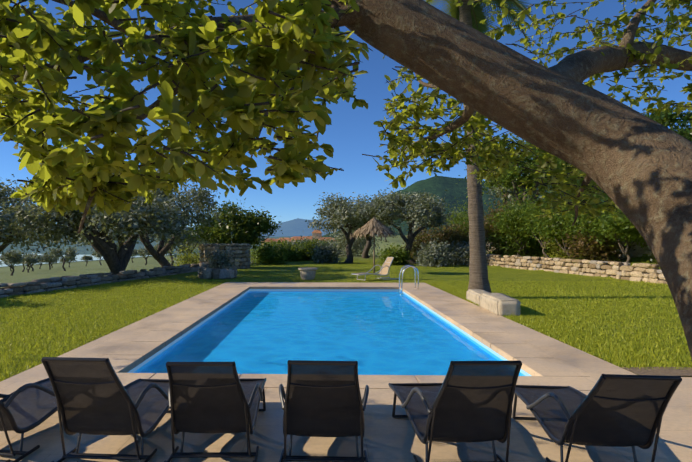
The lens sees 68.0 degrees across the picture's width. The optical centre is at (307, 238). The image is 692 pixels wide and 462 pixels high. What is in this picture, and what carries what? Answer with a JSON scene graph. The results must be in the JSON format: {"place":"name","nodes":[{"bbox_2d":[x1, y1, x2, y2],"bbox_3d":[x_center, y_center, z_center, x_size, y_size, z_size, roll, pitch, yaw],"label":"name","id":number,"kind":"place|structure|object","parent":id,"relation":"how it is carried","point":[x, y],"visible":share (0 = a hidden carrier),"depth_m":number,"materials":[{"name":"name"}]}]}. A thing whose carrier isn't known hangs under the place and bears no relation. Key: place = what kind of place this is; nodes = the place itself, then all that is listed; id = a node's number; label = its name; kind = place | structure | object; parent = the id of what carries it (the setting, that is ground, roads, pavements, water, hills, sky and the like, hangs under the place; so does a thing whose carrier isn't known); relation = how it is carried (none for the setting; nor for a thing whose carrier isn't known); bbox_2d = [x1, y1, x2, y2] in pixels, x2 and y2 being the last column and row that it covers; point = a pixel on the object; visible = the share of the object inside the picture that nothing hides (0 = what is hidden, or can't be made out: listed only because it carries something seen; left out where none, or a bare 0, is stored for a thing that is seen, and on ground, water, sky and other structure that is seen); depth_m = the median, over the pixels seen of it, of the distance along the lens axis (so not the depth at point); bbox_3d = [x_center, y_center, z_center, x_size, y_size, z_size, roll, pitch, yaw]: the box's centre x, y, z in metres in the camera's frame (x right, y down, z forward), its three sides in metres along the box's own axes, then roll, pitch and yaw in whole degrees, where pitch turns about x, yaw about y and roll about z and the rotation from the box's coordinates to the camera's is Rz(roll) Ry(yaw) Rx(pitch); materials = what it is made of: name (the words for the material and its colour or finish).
{"place":"outdoors","nodes":[
{"label":"outdoors","id":0,"kind":"place"},
{"bbox_2d":[0,262,212,297],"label":"wall","id":1,"kind":"structure","parent":0,"point":[42,284],"depth_m":16.94,"materials":[{"name":"grey stone"}]},
{"bbox_2d":[0,233,293,255],"bbox_3d":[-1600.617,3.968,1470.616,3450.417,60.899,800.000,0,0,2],"label":"hills","id":2,"kind":"structure","parent":0,"point":[83,250],"depth_m":1112.07,"materials":[{"name":"green plant"}]},
{"bbox_2d":[44,218,338,236],"bbox_3d":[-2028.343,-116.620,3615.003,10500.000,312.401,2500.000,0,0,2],"label":"mountains","id":3,"kind":"structure","parent":0,"point":[296,227],"depth_m":2833.86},
{"bbox_2d":[199,243,250,268],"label":"stone wall","id":4,"kind":"structure","parent":0,"point":[244,250],"depth_m":26.14,"materials":[{"name":"grey stone"}]},
{"bbox_2d":[0,235,691,381],"bbox_3d":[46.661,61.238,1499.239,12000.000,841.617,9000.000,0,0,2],"label":"ground","id":5,"kind":"structure","parent":0,"point":[456,273],"depth_m":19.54,"materials":[{"name":"green plant"}]},
{"bbox_2d":[0,197,25,245],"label":"tree","id":6,"kind":"object","parent":5,"relation":"on","point":[5,210],"visible":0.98,"depth_m":17.80,"materials":[{"name":"green plant"}]},
{"bbox_2d":[0,249,26,275],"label":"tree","id":7,"kind":"object","parent":5,"relation":"on","point":[13,258],"visible":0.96,"depth_m":106.23,"materials":[{"name":"green plant"}]},
{"bbox_2d":[20,255,39,272],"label":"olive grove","id":8,"kind":"object","parent":5,"relation":"on","point":[30,260],"visible":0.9,"depth_m":131.93,"materials":[{"name":"green plant"}]},
{"bbox_2d":[23,252,43,270],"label":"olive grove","id":9,"kind":"object","parent":5,"relation":"on","point":[34,255],"visible":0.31,"depth_m":150.77,"materials":[{"name":"green plant"}]},
{"bbox_2d":[0,174,81,258],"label":"olive","id":10,"kind":"object","parent":5,"relation":"on","point":[7,191],"visible":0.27,"depth_m":21.74,"materials":[{"name":"green plant"}]},
{"bbox_2d":[41,253,59,269],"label":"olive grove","id":11,"kind":"object","parent":5,"relation":"on","point":[46,257],"visible":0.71,"depth_m":161.72,"materials":[{"name":"green plant"}]},
{"bbox_2d":[47,246,79,270],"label":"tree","id":12,"kind":"object","parent":5,"relation":"on","point":[71,253],"visible":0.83,"depth_m":115.87,"materials":[{"name":"green plant"}]},
{"bbox_2d":[63,257,75,266],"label":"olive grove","id":13,"kind":"object","parent":5,"relation":"on","point":[71,260],"visible":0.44,"depth_m":188.93,"materials":[{"name":"green plant"}]},
{"bbox_2d":[80,255,94,265],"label":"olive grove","id":14,"kind":"object","parent":5,"relation":"on","point":[85,257],"visible":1,"depth_m":188.22,"materials":[{"name":"green plant"}]},
{"bbox_2d":[91,249,102,264],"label":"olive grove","id":15,"kind":"object","parent":5,"relation":"on","point":[97,254],"visible":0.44,"depth_m":181.78,"materials":[{"name":"green plant"}]},
{"bbox_2d":[0,169,203,274],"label":"olive","id":16,"kind":"object","parent":5,"relation":"on","point":[157,217],"visible":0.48,"depth_m":19.29,"materials":[{"name":"green plant"}]},
{"bbox_2d":[60,204,181,253],"bbox_3d":[-11.365,0.133,30.151,8.199,6.628,7.912,0,0,2],"label":"olive","id":17,"kind":"object","parent":5,"relation":"on","point":[120,243],"visible":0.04,"depth_m":29.50,"materials":[{"name":"green plant"}]},
{"bbox_2d":[131,249,139,262],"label":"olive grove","id":18,"kind":"object","parent":5,"relation":"on","point":[135,252],"visible":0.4,"depth_m":189.71,"materials":[{"name":"green plant"}]},
{"bbox_2d":[137,246,152,264],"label":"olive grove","id":19,"kind":"object","parent":5,"relation":"on","point":[143,252],"visible":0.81,"depth_m":113.61,"materials":[{"name":"green plant"}]},
{"bbox_2d":[95,177,229,266],"bbox_3d":[-7.495,-0.561,25.829,7.196,6.706,8.179,0,0,2],"label":"olive","id":20,"kind":"object","parent":5,"relation":"on","point":[202,195],"visible":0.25,"depth_m":25.57,"materials":[{"name":"green plant"}]},
{"bbox_2d":[154,243,173,255],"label":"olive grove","id":21,"kind":"object","parent":5,"relation":"on","point":[156,247],"visible":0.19,"depth_m":104.21,"materials":[{"name":"green plant"}]},
{"bbox_2d":[154,230,194,265],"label":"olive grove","id":22,"kind":"object","parent":5,"relation":"on","point":[172,248],"visible":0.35,"depth_m":77.09,"materials":[{"name":"green plant"}]},
{"bbox_2d":[167,241,200,265],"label":"bush","id":23,"kind":"object","parent":5,"relation":"on","point":[190,259],"visible":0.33,"depth_m":38.16,"materials":[{"name":"green plant"}]},
{"bbox_2d":[176,246,191,259],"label":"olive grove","id":24,"kind":"object","parent":5,"relation":"on","point":[182,248],"visible":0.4,"depth_m":163.61,"materials":[{"name":"green plant"}]},
{"bbox_2d":[164,230,207,253],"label":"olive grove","id":25,"kind":"object","parent":5,"relation":"on","point":[198,241],"visible":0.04,"depth_m":78.65,"materials":[{"name":"green plant"}]},
{"bbox_2d":[198,267,237,278],"bbox_3d":[-3.568,1.355,20.307,1.560,0.500,1.220,0,0,2],"label":"stone planter","id":26,"kind":"object","parent":5,"relation":"on","point":[210,273],"visible":0.94,"depth_m":19.83,"materials":[{"name":"grey stone"}]},
{"bbox_2d":[202,243,239,269],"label":"planter plant","id":27,"kind":"object","parent":26,"relation":"on","point":[218,258],"visible":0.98,"depth_m":20.23,"materials":[{"name":"green plant"}]},
{"bbox_2d":[181,196,282,250],"bbox_3d":[-4.908,-0.118,32.893,6.864,5.246,6.449,0,0,-39],"label":"carob tree","id":28,"kind":"object","parent":5,"relation":"on","point":[249,227],"visible":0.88,"depth_m":31.72,"materials":[{"name":"green plant"}]},
{"bbox_2d":[253,241,292,264],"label":"bush","id":29,"kind":"object","parent":5,"relation":"on","point":[269,255],"visible":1,"depth_m":31.07,"materials":[{"name":"green plant"}]},
{"bbox_2d":[249,240,297,262],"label":"bush","id":30,"kind":"object","parent":5,"relation":"on","point":[254,259],"visible":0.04,"depth_m":38.60,"materials":[{"name":"green plant"}]},
{"bbox_2d":[254,235,311,261],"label":"bush","id":31,"kind":"object","parent":5,"relation":"on","point":[294,250],"visible":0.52,"depth_m":35.84,"materials":[{"name":"green plant"}]},
{"bbox_2d":[264,230,335,245],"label":"village houses","id":32,"kind":"structure","parent":5,"relation":"on","point":[316,233],"depth_m":280.41,"materials":[{"name":"beige"}]},
{"bbox_2d":[267,235,332,246],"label":"bush","id":33,"kind":"object","parent":5,"relation":"on","point":[291,241],"visible":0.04,"depth_m":41.63,"materials":[{"name":"green plant"}]},
{"bbox_2d":[298,267,317,279],"bbox_3d":[0.006,1.329,19.431,0.748,0.455,0.740,0,0,2],"label":"plant pot","id":34,"kind":"object","parent":5,"relation":"on","point":[307,273],"visible":0.96,"depth_m":19.19,"materials":[{"name":"grey stone"}]},
{"bbox_2d":[289,234,339,260],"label":"bush","id":35,"kind":"object","parent":5,"relation":"on","point":[307,246],"visible":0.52,"depth_m":36.94,"materials":[{"name":"green plant"}]},
{"bbox_2d":[295,236,354,256],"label":"bush","id":36,"kind":"object","parent":5,"relation":"on","point":[324,241],"depth_m":51.94,"materials":[{"name":"green plant"}]},
{"bbox_2d":[307,238,345,263],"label":"bush","id":37,"kind":"object","parent":5,"relation":"on","point":[326,254],"visible":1,"depth_m":32.60,"materials":[{"name":"green plant"}]},
{"bbox_2d":[127,289,530,375],"bbox_3d":[0.386,1.734,11.021,4.870,0.265,10.644,0,0,2],"label":"pool basin","id":38,"kind":"object","parent":5,"relation":"in","point":[348,290],"depth_m":11.01,"materials":[{"name":"tile"}]},
{"bbox_2d":[133,291,524,375],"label":"pool water","id":39,"kind":"structure","parent":38,"relation":"in","point":[370,333],"depth_m":8.70,"materials":[{"name":"blue liquid"}]},
{"bbox_2d":[0,0,691,358],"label":"tree","id":40,"kind":"object","parent":5,"relation":"on","point":[635,166],"visible":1,"depth_m":2.31,"materials":[{"name":"green plant"}]},
{"bbox_2d":[0,282,691,461],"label":"terrace paving","id":41,"kind":"structure","parent":5,"relation":"on","point":[388,437],"depth_m":3.95,"materials":[{"name":"beige stone"}]},
{"bbox_2d":[0,378,57,461],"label":"lounger","id":42,"kind":"object","parent":41,"relation":"on","point":[26,407],"visible":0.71,"depth_m":3.87,"materials":[{"name":"black fabric"}]},
{"bbox_2d":[41,357,170,461],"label":"lounger","id":43,"kind":"object","parent":41,"relation":"on","point":[94,396],"visible":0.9,"depth_m":3.40,"materials":[{"name":"black fabric"}]},
{"bbox_2d":[164,361,265,461],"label":"lounger","id":44,"kind":"object","parent":41,"relation":"on","point":[213,397],"visible":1,"depth_m":3.40,"materials":[{"name":"black fabric"}]},
{"bbox_2d":[279,360,368,461],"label":"lounger","id":45,"kind":"object","parent":41,"relation":"on","point":[322,399],"visible":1,"depth_m":3.32,"materials":[{"name":"black fabric"}]},
{"bbox_2d":[399,265,418,293],"bbox_3d":[3.106,1.716,15.740,0.555,1.821,0.542,0,0,2],"label":"pool ladder","id":46,"kind":"object","parent":41,"relation":"on","point":[413,267],"visible":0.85,"depth_m":15.49,"materials":[{"name":"silver metal"}]},
{"bbox_2d":[388,360,521,461],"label":"lounger","id":47,"kind":"object","parent":41,"relation":"on","point":[468,401],"visible":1,"depth_m":3.27,"materials":[{"name":"black fabric"}]},
{"bbox_2d":[512,374,681,461],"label":"lounger","id":48,"kind":"object","parent":41,"relation":"on","point":[613,410],"visible":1,"depth_m":3.19,"materials":[{"name":"black fabric"}]},
{"bbox_2d":[101,285,597,390],"bbox_3d":[0.386,1.562,11.021,5.827,0.080,11.601,0,0,2],"label":"pool coping","id":49,"kind":"object","parent":5,"relation":"on","point":[541,368],"visible":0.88,"depth_m":7.10,"materials":[{"name":"stone"}]},
{"bbox_2d":[305,192,401,262],"bbox_3d":[3.280,-0.627,33.398,6.043,5.014,5.470,0,0,25],"label":"olive","id":50,"kind":"object","parent":5,"relation":"on","point":[339,212],"visible":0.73,"depth_m":32.88,"materials":[{"name":"green plant"}]},
{"bbox_2d":[322,222,388,256],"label":"bush","id":51,"kind":"object","parent":5,"relation":"on","point":[356,248],"visible":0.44,"depth_m":45.24,"materials":[{"name":"green plant"}]},
{"bbox_2d":[333,192,385,257],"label":"olive","id":52,"kind":"object","parent":5,"relation":"on","point":[367,247],"depth_m":40.61,"materials":[{"name":"green plant"}]},
{"bbox_2d":[350,217,395,273],"bbox_3d":[2.958,0.307,22.739,2.238,2.539,2.228,0,0,2],"label":"parasol","id":53,"kind":"object","parent":5,"relation":"on","point":[373,226],"visible":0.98,"depth_m":22.28,"materials":[{"name":"brown"}]},
{"bbox_2d":[352,257,398,280],"bbox_3d":[2.551,1.108,19.259,1.783,0.834,0.628,0,0,-26],"label":"lounge chair","id":54,"kind":"object","parent":5,"relation":"on","point":[384,270],"visible":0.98,"depth_m":19.36,"materials":[{"name":"grey"}]},
{"bbox_2d":[377,243,415,264],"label":"bush","id":55,"kind":"object","parent":5,"relation":"on","point":[399,256],"visible":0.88,"depth_m":29.89,"materials":[{"name":"green plant"}]},
{"bbox_2d":[353,186,455,263],"bbox_3d":[6.255,-0.725,32.072,5.709,5.230,6.271,0,0,28],"label":"olive","id":56,"kind":"object","parent":5,"relation":"on","point":[419,209],"visible":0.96,"depth_m":31.04,"materials":[{"name":"green plant"}]},
{"bbox_2d":[413,225,427,234],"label":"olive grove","id":57,"kind":"object","parent":5,"relation":"on","point":[417,228],"visible":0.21,"depth_m":171.96,"materials":[{"name":"green plant"}]},
{"bbox_2d":[409,196,446,234],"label":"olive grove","id":58,"kind":"object","parent":5,"relation":"on","point":[437,205],"depth_m":59.05,"materials":[{"name":"green plant"}]},
{"bbox_2d":[400,223,457,260],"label":"bush","id":59,"kind":"object","parent":5,"relation":"on","point":[417,241],"visible":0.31,"depth_m":35.76,"materials":[{"name":"green plant"}]},
{"bbox_2d":[408,237,459,266],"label":"bush","id":60,"kind":"object","parent":5,"relation":"on","point":[434,253],"visible":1,"depth_m":28.58,"materials":[{"name":"green plant"}]},
{"bbox_2d":[445,210,467,223],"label":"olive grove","id":61,"kind":"object","parent":5,"relation":"on","point":[450,213],"visible":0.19,"depth_m":76.31,"materials":[{"name":"green plant"}]},
{"bbox_2d":[428,213,486,261],"bbox_3d":[10.007,-0.080,34.389,4.083,3.463,4.847,0,0,2],"label":"bush","id":62,"kind":"object","parent":5,"relation":"on","point":[451,235],"visible":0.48,"depth_m":34.26,"materials":[{"name":"green plant"}]},
{"bbox_2d":[382,0,540,292],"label":"palm tree","id":63,"kind":"object","parent":5,"relation":"on","point":[472,16],"visible":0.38,"depth_m":13.29,"materials":[{"name":"brown"}]},
{"bbox_2d":[432,192,490,252],"bbox_3d":[11.696,-1.171,38.594,5.485,4.656,6.522,0,0,2],"label":"tree","id":64,"kind":"object","parent":5,"relation":"on","point":[459,217],"visible":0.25,"depth_m":38.45,"materials":[{"name":"green plant"}]},
{"bbox_2d":[322,176,603,237],"bbox_3d":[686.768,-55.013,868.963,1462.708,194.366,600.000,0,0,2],"label":"hill forest","id":65,"kind":"object","parent":5,"relation":"on","point":[436,186],"visible":0.04,"depth_m":768.67,"materials":[{"name":"green plant"}]},
{"bbox_2d":[438,239,489,265],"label":"bush","id":66,"kind":"object","parent":5,"relation":"on","point":[463,258],"visible":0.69,"depth_m":30.37,"materials":[{"name":"green plant"}]},
{"bbox_2d":[466,289,520,315],"bbox_3d":[4.140,1.404,11.588,0.480,0.394,2.869,0,0,5],"label":"stone bench","id":67,"kind":"object","parent":5,"relation":"on","point":[500,304],"visible":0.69,"depth_m":10.62,"materials":[{"name":"beige stone"}]},
{"bbox_2d":[484,204,517,254],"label":"bush","id":68,"kind":"object","parent":5,"relation":"on","point":[487,230],"visible":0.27,"depth_m":31.26,"materials":[{"name":"green plant"}]},
{"bbox_2d":[484,185,524,254],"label":"bush","id":69,"kind":"object","parent":5,"relation":"on","point":[497,243],"visible":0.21,"depth_m":32.37,"materials":[{"name":"green plant"}]},
{"bbox_2d":[482,174,543,211],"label":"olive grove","id":70,"kind":"object","parent":5,"relation":"on","point":[510,191],"visible":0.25,"depth_m":48.95,"materials":[{"name":"green plant"}]},
{"bbox_2d":[486,199,542,255],"bbox_3d":[12.276,-0.520,29.445,4.535,3.532,3.954,0,0,2],"label":"bush","id":71,"kind":"object","parent":5,"relation":"on","point":[511,219],"visible":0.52,"depth_m":28.99,"materials":[{"name":"green plant"}]},
{"bbox_2d":[484,185,548,256],"bbox_3d":[12.588,-1.210,30.252,5.101,4.723,4.361,0,0,2],"label":"bush","id":72,"kind":"object","parent":5,"relation":"on","point":[527,248],"visible":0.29,"depth_m":29.93,"materials":[{"name":"green plant"}]},
{"bbox_2d":[456,133,581,205],"bbox_3d":[16.016,-3.975,36.378,8.959,8.411,9.256,0,0,-41],"label":"foliage","id":73,"kind":"object","parent":5,"relation":"on","point":[514,176],"visible":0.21,"depth_m":35.48,"materials":[{"name":"green plant"}]},
{"bbox_2d":[507,191,564,257],"bbox_3d":[12.734,-0.658,27.161,4.364,3.792,4.916,0,0,-29],"label":"bush","id":74,"kind":"object","parent":5,"relation":"on","point":[531,210],"visible":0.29,"depth_m":27.21,"materials":[{"name":"green plant"}]},
{"bbox_2d":[523,199,580,258],"bbox_3d":[12.997,-0.490,25.361,3.978,3.514,4.256,0,0,-37],"label":"bush","id":75,"kind":"object","parent":5,"relation":"on","point":[559,226],"visible":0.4,"depth_m":25.15,"materials":[{"name":"green plant"}]},
{"bbox_2d":[535,205,586,259],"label":"bush","id":76,"kind":"object","parent":5,"relation":"on","point":[561,253],"visible":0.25,"depth_m":26.62,"materials":[{"name":"green plant"}]},
{"bbox_2d":[547,164,605,197],"bbox_3d":[15.899,-2.275,29.207,4.827,5.044,5.546,0,0,43],"label":"tree","id":77,"kind":"object","parent":5,"relation":"on","point":[575,171],"visible":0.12,"depth_m":28.92,"materials":[{"name":"green plant"}]},
{"bbox_2d":[554,190,617,258],"bbox_3d":[13.509,-0.576,23.261,4.134,3.677,4.390,0,0,37],"label":"bush","id":78,"kind":"object","parent":5,"relation":"on","point":[579,220],"visible":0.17,"depth_m":22.89,"materials":[{"name":"green plant"}]},
{"bbox_2d":[557,221,623,261],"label":"bush","id":79,"kind":"object","parent":5,"relation":"on","point":[589,250],"visible":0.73,"depth_m":23.30,"materials":[{"name":"green plant"}]},
{"bbox_2d":[571,205,648,262],"bbox_3d":[13.558,-0.401,21.447,4.103,3.240,4.226,0,0,2],"label":"bush","id":80,"kind":"object","parent":5,"relation":"on","point":[612,229],"visible":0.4,"depth_m":21.20,"materials":[{"name":"green plant"}]},
{"bbox_2d":[597,208,640,237],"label":"bush","id":81,"kind":"object","parent":5,"relation":"on","point":[624,219],"visible":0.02,"depth_m":19.75,"materials":[{"name":"green plant"}]},
{"bbox_2d":[563,106,691,166],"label":"tree","id":82,"kind":"object","parent":5,"relation":"on","point":[670,119],"visible":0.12,"depth_m":29.94,"materials":[{"name":"green plant"}]},
{"bbox_2d":[642,242,657,263],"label":"bush","id":83,"kind":"object","parent":5,"relation":"on","point":[652,255],"depth_m":20.88,"materials":[{"name":"green plant"}]},
{"bbox_2d":[622,367,691,375],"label":"dirt strip","id":84,"kind":"object","parent":5,"relation":"on","point":[667,371],"visible":0.88,"depth_m":5.86,"materials":[{"name":"brown soil"}]},
{"bbox_2d":[0,0,691,266],"label":"sky","id":85,"kind":"structure","parent":0,"point":[352,133],"materials":[{"name":"blue"}]},
{"bbox_2d":[485,238,651,259],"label":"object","id":86,"kind":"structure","parent":0,"point":[638,251],"depth_m":23.65,"materials":[{"name":"green plant"}]},
{"bbox_2d":[486,254,666,283],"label":"wall","id":87,"kind":"structure","parent":0,"point":[638,272],"depth_m":21.54,"materials":[{"name":"beige stone"}]},
{"bbox_2d":[672,111,691,141],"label":"tree","id":88,"kind":"object","parent":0,"point":[687,129],"visible":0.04,"depth_m":26.21,"materials":[{"name":"green plant"}]}
]}

